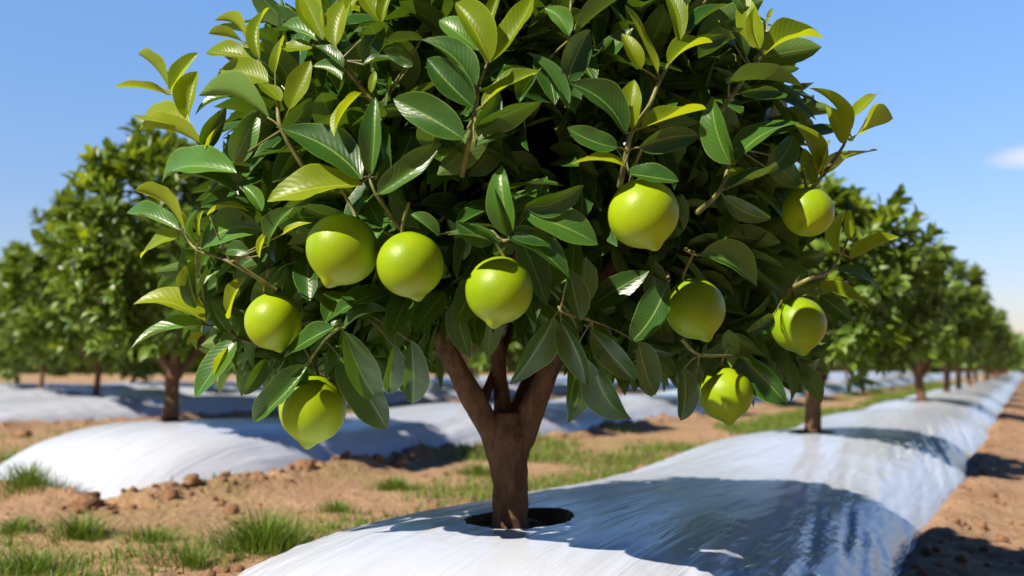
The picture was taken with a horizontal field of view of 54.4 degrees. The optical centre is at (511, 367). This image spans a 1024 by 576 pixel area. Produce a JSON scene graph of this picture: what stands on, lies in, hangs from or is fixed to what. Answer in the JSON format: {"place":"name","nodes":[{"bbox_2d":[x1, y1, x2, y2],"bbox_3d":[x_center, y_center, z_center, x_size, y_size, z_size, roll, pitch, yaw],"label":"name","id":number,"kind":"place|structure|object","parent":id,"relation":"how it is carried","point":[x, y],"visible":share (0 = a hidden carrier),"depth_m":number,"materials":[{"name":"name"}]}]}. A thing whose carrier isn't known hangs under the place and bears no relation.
{"place":"outdoors","nodes":[
{"label":"outdoors","id":0,"kind":"place"},
{"bbox_2d":[0,373,1023,575],"bbox_3d":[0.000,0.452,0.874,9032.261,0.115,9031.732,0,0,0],"label":"ground","id":1,"kind":"structure","parent":0,"point":[322,482],"depth_m":3.67,"materials":[{"name":"soil"}]},
{"bbox_2d":[0,446,28,460],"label":"grass tuft","id":2,"kind":"object","parent":1,"relation":"on","point":[5,457],"visible":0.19,"depth_m":4.75,"materials":[{"name":"green plant"}]},
{"bbox_2d":[0,511,44,535],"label":"grass tuft","id":3,"kind":"object","parent":1,"relation":"on","point":[13,528],"visible":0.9,"depth_m":2.86,"materials":[{"name":"green plant"}]},
{"bbox_2d":[16,428,31,437],"bbox_3d":[-3.431,0.471,6.999,0.108,0.099,0.117,0,0,-18],"label":"soil clod","id":4,"kind":"object","parent":1,"relation":"on","point":[22,432],"visible":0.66,"depth_m":6.96,"materials":[{"name":"brown soil"}]},
{"bbox_2d":[0,542,79,575],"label":"grass tuft","id":5,"kind":"object","parent":1,"relation":"on","point":[40,563],"visible":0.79,"depth_m":2.33,"materials":[{"name":"green plant"}]},
{"bbox_2d":[0,456,83,498],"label":"grass tuft","id":6,"kind":"object","parent":1,"relation":"on","point":[27,479],"visible":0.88,"depth_m":3.65,"materials":[{"name":"green plant"}]},
{"bbox_2d":[28,507,122,544],"bbox_3d":[-1.228,0.440,2.799,0.268,0.099,0.252,0,0,-28],"label":"grass tuft","id":7,"kind":"object","parent":1,"relation":"on","point":[79,531],"visible":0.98,"depth_m":2.80,"materials":[{"name":"green plant"}]},
{"bbox_2d":[70,491,104,507],"bbox_3d":[-1.472,0.469,3.458,0.109,0.084,0.119,0,0,0],"label":"soil clod","id":8,"kind":"object","parent":1,"relation":"on","point":[92,499],"visible":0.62,"depth_m":3.42,"materials":[{"name":"brown soil"}]},
{"bbox_2d":[113,522,193,544],"bbox_3d":[-0.990,0.457,2.769,0.256,0.064,0.242,0,0,0],"label":"grass tuft","id":9,"kind":"object","parent":1,"relation":"on","point":[148,534],"visible":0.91,"depth_m":2.76,"materials":[{"name":"green plant"}]},
{"bbox_2d":[164,488,178,499],"bbox_3d":[-1.211,0.453,3.546,0.051,0.051,0.050,0,0,-20],"label":"soil clod","id":10,"kind":"object","parent":1,"relation":"on","point":[172,494],"visible":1,"depth_m":3.53,"materials":[{"name":"brown soil"}]},
{"bbox_2d":[132,539,248,573],"bbox_3d":[-0.781,0.456,2.431,0.294,0.072,0.252,0,0,-35],"label":"grass tuft","id":11,"kind":"object","parent":1,"relation":"on","point":[191,561],"visible":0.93,"depth_m":2.42,"materials":[{"name":"green plant"}]},
{"bbox_2d":[183,473,200,486],"bbox_3d":[-1.200,0.422,3.735,0.061,0.056,0.066,0,0,-37],"label":"soil clod","id":12,"kind":"object","parent":1,"relation":"on","point":[192,479],"visible":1,"depth_m":3.71,"materials":[{"name":"brown soil"}]},
{"bbox_2d":[222,503,239,515],"bbox_3d":[-0.919,0.469,3.257,0.048,0.052,0.047,0,0,40],"label":"soil clod","id":13,"kind":"object","parent":1,"relation":"on","point":[230,509],"visible":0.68,"depth_m":3.24,"materials":[{"name":"brown soil"}]},
{"bbox_2d":[250,471,263,477],"bbox_3d":[-1.022,0.440,3.999,0.061,0.050,0.055,0,0,0],"label":"soil clod","id":14,"kind":"object","parent":1,"relation":"on","point":[254,474],"visible":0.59,"depth_m":3.98,"materials":[{"name":"brown soil"}]},
{"bbox_2d":[178,499,340,563],"bbox_3d":[-0.657,0.411,2.590,0.481,0.156,0.424,0,0,0],"label":"grass tuft","id":15,"kind":"object","parent":1,"relation":"on","point":[265,533],"visible":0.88,"depth_m":2.56,"materials":[{"name":"green plant"}]},
{"bbox_2d":[0,375,566,389],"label":"mulched bed","id":16,"kind":"object","parent":1,"relation":"on","point":[125,385],"visible":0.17,"depth_m":17.17,"materials":[{"name":"white plastic"}]},
{"bbox_2d":[0,346,29,382],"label":"orchard tree","id":17,"kind":"object","parent":16,"relation":"on","point":[7,359],"visible":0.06,"depth_m":15.36,"materials":[{"name":"green plant"}]},
{"bbox_2d":[114,334,199,381],"bbox_3d":[-6.654,-0.791,18.157,2.202,2.236,2.003,0,0,-32],"label":"orchard tree","id":18,"kind":"object","parent":16,"relation":"on","point":[147,378],"visible":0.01,"depth_m":18.20,"materials":[{"name":"green plant"}]},
{"bbox_2d":[294,458,315,469],"bbox_3d":[-0.898,0.436,4.304,0.097,0.092,0.094,0,0,0],"label":"soil clod","id":19,"kind":"object","parent":1,"relation":"on","point":[307,463],"visible":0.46,"depth_m":4.28,"materials":[{"name":"brown soil"}]},
{"bbox_2d":[302,498,365,516],"bbox_3d":[-0.592,0.459,3.325,0.249,0.072,0.231,0,0,0],"label":"grass tuft","id":20,"kind":"object","parent":1,"relation":"on","point":[334,507],"visible":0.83,"depth_m":3.30,"materials":[{"name":"green plant"}]},
{"bbox_2d":[340,451,351,458],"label":"soil clod","id":21,"kind":"object","parent":1,"relation":"on","point":[345,454],"visible":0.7,"depth_m":4.58,"materials":[{"name":"brown soil"}]},
{"bbox_2d":[373,453,382,461],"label":"soil clod","id":22,"kind":"object","parent":1,"relation":"on","point":[378,457],"visible":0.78,"depth_m":4.73,"materials":[{"name":"brown soil"}]},
{"bbox_2d":[363,474,423,491],"bbox_3d":[-0.471,0.453,3.925,0.299,0.075,0.298,0,0,0],"label":"grass tuft","id":23,"kind":"object","parent":1,"relation":"on","point":[394,485],"visible":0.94,"depth_m":3.90,"materials":[{"name":"green plant"}]},
{"bbox_2d":[391,457,404,466],"bbox_3d":[-0.549,0.456,4.786,0.066,0.057,0.078,0,0,0],"label":"soil clod","id":24,"kind":"object","parent":1,"relation":"on","point":[398,462],"visible":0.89,"depth_m":4.76,"materials":[{"name":"brown soil"}]},
{"bbox_2d":[0,371,875,400],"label":"mulched bed","id":25,"kind":"object","parent":1,"relation":"on","point":[21,394],"visible":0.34,"depth_m":12.69,"materials":[{"name":"white plastic"}]},
{"bbox_2d":[0,274,105,388],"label":"orchard tree","id":26,"kind":"object","parent":25,"relation":"on","point":[53,368],"visible":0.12,"depth_m":11.99,"materials":[{"name":"green plant"}]},
{"bbox_2d":[151,279,205,377],"bbox_3d":[-4.394,-0.729,14.291,2.151,2.090,1.994,0,0,-44],"label":"orchard tree","id":27,"kind":"object","parent":25,"relation":"on","point":[200,356],"visible":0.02,"depth_m":13.74,"materials":[{"name":"green plant"}]},
{"bbox_2d":[475,349,516,379],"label":"orchard tree","id":28,"kind":"object","parent":25,"relation":"on","point":[513,357],"visible":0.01,"depth_m":21.54,"materials":[{"name":"green plant"}]},
{"bbox_2d":[0,371,911,421],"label":"mulched bed","id":29,"kind":"object","parent":1,"relation":"on","point":[99,407],"visible":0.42,"depth_m":9.04,"materials":[{"name":"white plastic"}]},
{"bbox_2d":[0,189,167,395],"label":"orchard tree","id":30,"kind":"object","parent":29,"relation":"on","point":[19,266],"visible":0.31,"depth_m":8.81,"materials":[{"name":"green plant"}]},
{"bbox_2d":[425,348,478,379],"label":"orchard tree","id":31,"kind":"object","parent":29,"relation":"on","point":[434,360],"depth_m":13.50,"materials":[{"name":"green plant"}]},
{"bbox_2d":[475,339,523,378],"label":"orchard tree","id":32,"kind":"object","parent":29,"relation":"on","point":[516,347],"visible":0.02,"depth_m":16.16,"materials":[{"name":"green plant"}]},
{"bbox_2d":[441,461,490,477],"bbox_3d":[-0.162,0.457,4.515,0.408,0.079,0.394,0,0,0],"label":"grass tuft","id":33,"kind":"object","parent":1,"relation":"on","point":[478,469],"visible":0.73,"depth_m":4.50,"materials":[{"name":"green plant"}]},
{"bbox_2d":[0,380,966,575],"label":"short grass","id":34,"kind":"structure","parent":1,"relation":"on","point":[752,425],"depth_m":4.53,"materials":[{"name":"green plant"}]},
{"bbox_2d":[0,371,983,498],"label":"mulched bed","id":35,"kind":"object","parent":1,"relation":"on","point":[106,461],"visible":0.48,"depth_m":4.32,"materials":[{"name":"white plastic"}]},
{"bbox_2d":[31,117,218,420],"bbox_3d":[-1.573,-0.415,4.482,1.055,1.412,1.114,0,0,-23],"label":"orchard tree","id":36,"kind":"object","parent":35,"relation":"on","point":[117,282],"visible":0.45,"depth_m":4.22,"materials":[{"name":"green plant"}]},
{"bbox_2d":[429,335,503,375],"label":"orchard tree","id":37,"kind":"object","parent":35,"relation":"on","point":[473,362],"visible":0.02,"depth_m":6.58,"materials":[{"name":"green plant"}]},
{"bbox_2d":[616,382,622,394],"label":"orchard tree","id":38,"kind":"object","parent":35,"relation":"on","point":[619,390],"depth_m":9.46,"materials":[{"name":"plant"}]},
{"bbox_2d":[827,354,852,380],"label":"orchard tree","id":39,"kind":"object","parent":35,"relation":"on","point":[841,362],"depth_m":18.82,"materials":[{"name":"green plant"}]},
{"bbox_2d":[832,318,853,379],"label":"orchard tree","id":40,"kind":"object","parent":35,"relation":"on","point":[846,371],"visible":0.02,"depth_m":21.54,"materials":[{"name":"plant"}]},
{"bbox_2d":[2,392,1023,575],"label":"soil crumbs","id":41,"kind":"object","parent":1,"relation":"on","point":[923,550],"visible":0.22,"depth_m":3.52,"materials":[{"name":"brown soil"}]},
{"bbox_2d":[5,329,1023,373],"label":"distant wood","id":42,"kind":"object","parent":1,"relation":"on","point":[195,366],"visible":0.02,"depth_m":80.08,"materials":[{"name":"green plant"}]},
{"bbox_2d":[238,372,1023,575],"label":"mulched bed","id":43,"kind":"object","parent":1,"relation":"on","point":[868,491],"visible":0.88,"depth_m":2.19,"materials":[{"name":"white plastic"}]},
{"bbox_2d":[114,0,897,528],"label":"lime tree","id":44,"kind":"object","parent":43,"relation":"on","point":[524,130],"visible":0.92,"depth_m":1.51,"materials":[{"name":"green plant"}]},
{"bbox_2d":[244,268,301,352],"bbox_3d":[-0.377,-0.084,1.559,0.091,0.129,0.084,-27,-16,33],"label":"lime fruit","id":45,"kind":"object","parent":44,"relation":"attached to","point":[272,321],"visible":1,"depth_m":1.53,"materials":[{"name":"green food"}]},
{"bbox_2d":[279,348,346,449],"bbox_3d":[-0.338,0.055,1.702,0.118,0.172,0.117,0,-13,29],"label":"lime fruit","id":46,"kind":"object","parent":44,"relation":"attached to","point":[312,412],"visible":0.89,"depth_m":1.66,"materials":[{"name":"green food"}]},
{"bbox_2d":[306,188,378,287],"bbox_3d":[-0.230,-0.175,1.376,0.099,0.143,0.095,26,-13,-29],"label":"lime fruit","id":47,"kind":"object","parent":44,"relation":"attached to","point":[342,249],"visible":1,"depth_m":1.34,"materials":[{"name":"green food"}]},
{"bbox_2d":[377,201,443,300],"bbox_3d":[-0.141,-0.151,1.352,0.087,0.131,0.090,-24,-16,38],"label":"lime fruit","id":48,"kind":"object","parent":44,"relation":"attached to","point":[410,265],"visible":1,"depth_m":1.32,"materials":[{"name":"green food"}]},
{"bbox_2d":[465,227,532,328],"bbox_3d":[-0.015,-0.118,1.357,0.094,0.134,0.089,0,-15,37],"label":"lime fruit","id":49,"kind":"object","parent":44,"relation":"attached to","point":[498,291],"visible":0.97,"depth_m":1.32,"materials":[{"name":"green food"}]},
{"bbox_2d":[608,149,678,250],"bbox_3d":[0.171,-0.218,1.333,0.094,0.135,0.090,-26,-14,31],"label":"lime fruit","id":50,"kind":"object","parent":44,"relation":"attached to","point":[643,214],"visible":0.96,"depth_m":1.30,"materials":[{"name":"green food"}]},
{"bbox_2d":[667,250,725,341],"bbox_3d":[0.265,-0.098,1.463,0.086,0.131,0.092,-26,-13,28],"label":"lime fruit","id":51,"kind":"object","parent":44,"relation":"attached to","point":[697,311],"visible":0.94,"depth_m":1.43,"materials":[{"name":"green food"}]},
{"bbox_2d":[699,345,753,425],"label":"lime fruit","id":52,"kind":"object","parent":44,"relation":"attached to","point":[726,396],"visible":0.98,"depth_m":1.67,"materials":[{"name":"green food"}]},
{"bbox_2d":[771,273,826,355],"bbox_3d":[0.473,-0.083,1.651,0.087,0.132,0.093,0,-15,-25],"label":"lime fruit","id":53,"kind":"object","parent":44,"relation":"attached to","point":[800,327],"visible":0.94,"depth_m":1.62,"materials":[{"name":"green food"}]},
{"bbox_2d":[782,169,834,236],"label":"lime fruit","id":54,"kind":"object","parent":44,"relation":"attached to","point":[807,211],"visible":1,"depth_m":1.42,"materials":[{"name":"green food"}]},
{"bbox_2d":[795,164,957,432],"bbox_3d":[1.337,-0.258,4.244,1.002,1.180,1.163,0,0,36],"label":"orchard tree","id":55,"kind":"object","parent":43,"relation":"on","point":[886,267],"visible":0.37,"depth_m":3.99,"materials":[{"name":"green plant"}]},
{"bbox_2d":[854,238,996,399],"bbox_3d":[3.615,-0.420,8.729,1.259,1.532,1.269,0,0,-21],"label":"orchard tree","id":56,"kind":"object","parent":43,"relation":"on","point":[968,328],"visible":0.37,"depth_m":8.48,"materials":[{"name":"green plant"}]},
{"bbox_2d":[921,273,1000,392],"bbox_3d":[5.006,-0.385,11.423,1.106,1.434,1.167,0,0,-33],"label":"orchard tree","id":57,"kind":"object","parent":43,"relation":"on","point":[946,370],"visible":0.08,"depth_m":11.26,"materials":[{"name":"green plant"}]},
{"bbox_2d":[922,292,1010,388],"bbox_3d":[6.142,-0.378,13.768,1.265,1.435,1.198,0,0,44],"label":"orchard tree","id":58,"kind":"object","parent":43,"relation":"on","point":[998,330],"visible":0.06,"depth_m":13.59,"materials":[{"name":"green plant"}]},
{"bbox_2d":[935,300,1013,385],"bbox_3d":[7.429,-0.456,16.100,1.339,1.603,1.350,0,0,-17],"label":"orchard tree","id":59,"kind":"object","parent":43,"relation":"on","point":[968,370],"visible":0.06,"depth_m":15.99,"materials":[{"name":"green plant"}]},
{"bbox_2d":[981,364,1002,379],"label":"orchard tree","id":60,"kind":"object","parent":43,"relation":"on","point":[988,374],"visible":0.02,"depth_m":24.17,"materials":[{"name":"plant"}]},
{"bbox_2d":[972,329,1016,383],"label":"orchard tree","id":61,"kind":"object","parent":43,"relation":"on","point":[994,365],"visible":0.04,"depth_m":18.13,"materials":[{"name":"green plant"}]},
{"bbox_2d":[980,323,1019,381],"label":"orchard tree","id":62,"kind":"object","parent":43,"relation":"on","point":[985,369],"visible":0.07,"depth_m":21.00,"materials":[{"name":"green plant"}]},
{"bbox_2d":[981,345,1019,377],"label":"orchard tree","id":63,"kind":"object","parent":43,"relation":"on","point":[996,372],"depth_m":29.82,"materials":[{"name":"green plant"}]},
{"bbox_2d":[992,334,1021,378],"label":"orchard tree","id":64,"kind":"object","parent":43,"relation":"on","point":[1015,356],"visible":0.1,"depth_m":26.75,"materials":[{"name":"green plant"}]},
{"bbox_2d":[1004,347,1023,374],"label":"orchard tree","id":65,"kind":"object","parent":43,"relation":"on","point":[1019,360],"visible":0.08,"depth_m":39.70,"materials":[{"name":"green plant"}]},
{"bbox_2d":[865,386,889,393],"bbox_3d":[6.838,0.399,18.666,0.604,0.166,0.630,0,0,-18],"label":"grass tuft","id":66,"kind":"object","parent":1,"relation":"on","point":[874,390],"visible":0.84,"depth_m":18.61,"materials":[{"name":"green plant"}]},
{"bbox_2d":[0,0,1023,337],"label":"sky","id":67,"kind":"structure","parent":0,"point":[949,74],"materials":[{"name":"blue"}]}
]}

